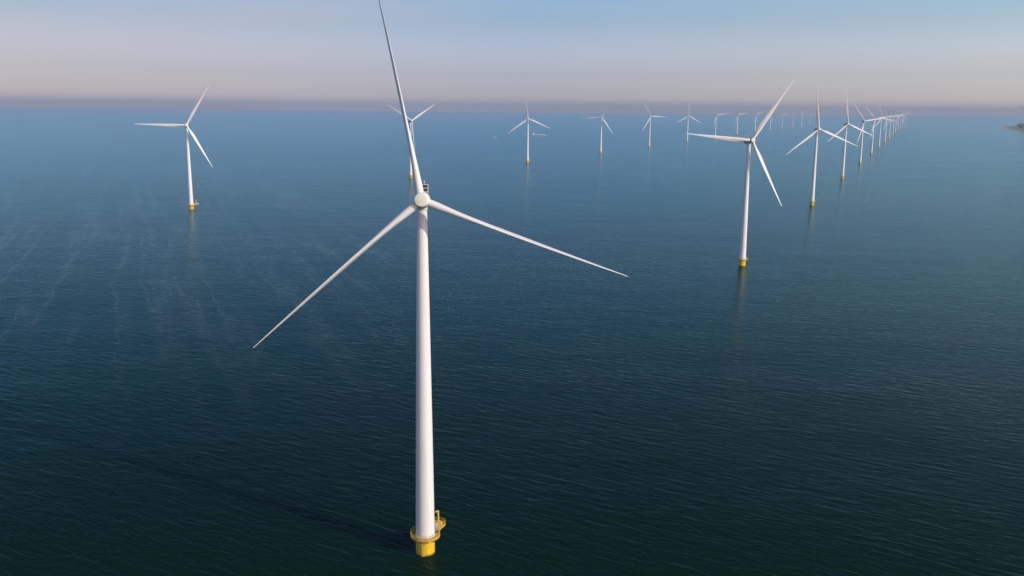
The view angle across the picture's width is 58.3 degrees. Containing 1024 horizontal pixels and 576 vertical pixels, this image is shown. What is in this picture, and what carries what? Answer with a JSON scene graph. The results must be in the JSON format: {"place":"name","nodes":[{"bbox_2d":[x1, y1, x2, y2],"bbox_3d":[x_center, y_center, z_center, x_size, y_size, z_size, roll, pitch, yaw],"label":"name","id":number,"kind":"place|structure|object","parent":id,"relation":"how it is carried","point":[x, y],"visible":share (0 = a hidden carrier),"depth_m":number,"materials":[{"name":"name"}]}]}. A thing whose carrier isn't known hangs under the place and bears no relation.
{"place":"outdoors","nodes":[
{"label":"outdoors","id":0,"kind":"place"},
{"bbox_2d":[0,108,1023,575],"bbox_3d":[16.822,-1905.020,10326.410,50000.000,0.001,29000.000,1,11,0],"label":"sea","id":1,"kind":"structure","parent":0,"point":[830,382],"depth_m":466.00,"materials":[{"name":"liquid"}]},
{"bbox_2d":[142,84,211,208],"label":"wind turbine","id":2,"kind":"object","parent":1,"relation":"in","point":[190,204],"visible":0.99,"depth_m":1049.59,"materials":[{"name":"grey paint"}]},
{"bbox_2d":[387,104,434,177],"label":"wind turbine","id":3,"kind":"object","parent":1,"relation":"in","point":[410,121],"visible":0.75,"depth_m":1541.26,"materials":[{"name":"grey paint"}]},
{"bbox_2d":[253,0,625,556],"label":"wind turbine","id":4,"kind":"object","parent":1,"relation":"in","point":[425,535],"visible":0.97,"depth_m":236.01,"materials":[{"name":"white paint"}]},
{"bbox_2d":[510,93,550,162],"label":"wind turbine","id":5,"kind":"object","parent":1,"relation":"in","point":[527,160],"visible":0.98,"depth_m":2003.09,"materials":[{"name":"grey paint"}]},
{"bbox_2d":[582,99,611,152],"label":"wind turbine","id":6,"kind":"object","parent":1,"relation":"in","point":[601,117],"visible":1,"depth_m":2470.48,"materials":[{"name":"grey paint"}]},
{"bbox_2d":[644,103,662,146],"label":"wind turbine","id":7,"kind":"object","parent":1,"relation":"in","point":[650,116],"visible":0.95,"depth_m":2900.26,"materials":[{"name":"grey paint"}]},
{"bbox_2d":[680,108,698,141],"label":"wind turbine","id":8,"kind":"object","parent":1,"relation":"in","point":[687,124],"visible":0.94,"depth_m":3391.63,"materials":[{"name":"grey paint"}]},
{"bbox_2d":[711,107,726,135],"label":"wind turbine","id":9,"kind":"object","parent":1,"relation":"in","point":[715,119],"visible":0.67,"depth_m":3870.18,"materials":[{"name":"grey paint"}]},
{"bbox_2d":[733,107,745,134],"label":"wind turbine","id":10,"kind":"object","parent":1,"relation":"in","point":[737,121],"visible":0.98,"depth_m":4394.11,"materials":[{"name":"grey paint"}]},
{"bbox_2d":[686,80,793,265],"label":"wind turbine","id":11,"kind":"object","parent":1,"relation":"in","point":[742,258],"visible":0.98,"depth_m":695.52,"materials":[{"name":"grey paint"}]},
{"bbox_2d":[786,85,856,205],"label":"wind turbine","id":12,"kind":"object","parent":1,"relation":"in","point":[812,195],"visible":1,"depth_m":1152.56,"materials":[{"name":"grey paint"}]},
{"bbox_2d":[830,102,872,178],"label":"wind turbine","id":13,"kind":"object","parent":1,"relation":"in","point":[844,151],"visible":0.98,"depth_m":1614.90,"materials":[{"name":"grey paint"}]},
{"bbox_2d":[853,102,883,163],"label":"wind turbine","id":14,"kind":"object","parent":1,"relation":"in","point":[860,155],"visible":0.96,"depth_m":2080.52,"materials":[{"name":"grey paint"}]},
{"bbox_2d":[865,105,891,154],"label":"wind turbine","id":15,"kind":"object","parent":1,"relation":"in","point":[872,133],"visible":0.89,"depth_m":2532.34,"materials":[{"name":"grey paint"}]},
{"bbox_2d":[875,103,896,147],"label":"wind turbine","id":16,"kind":"object","parent":1,"relation":"in","point":[880,128],"visible":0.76,"depth_m":2987.37,"materials":[{"name":"grey paint"}]},
{"bbox_2d":[882,109,898,142],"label":"wind turbine","id":17,"kind":"object","parent":1,"relation":"in","point":[886,126],"visible":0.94,"depth_m":3470.11,"materials":[{"name":"grey paint"}]},
{"bbox_2d":[886,107,895,138],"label":"wind turbine","id":18,"kind":"object","parent":1,"relation":"in","point":[890,124],"visible":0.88,"depth_m":3994.49,"materials":[{"name":"grey paint"}]},
{"bbox_2d":[0,0,1023,116],"label":"sky","id":19,"kind":"structure","parent":0,"point":[919,57],"materials":[{"name":"blue"}]},
{"bbox_2d":[1001,126,1023,132],"bbox_3d":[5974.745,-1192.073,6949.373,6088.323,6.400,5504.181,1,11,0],"label":"shore","id":20,"kind":"structure","parent":0,"point":[1016,129],"depth_m":6574.48,"materials":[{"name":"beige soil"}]}
]}

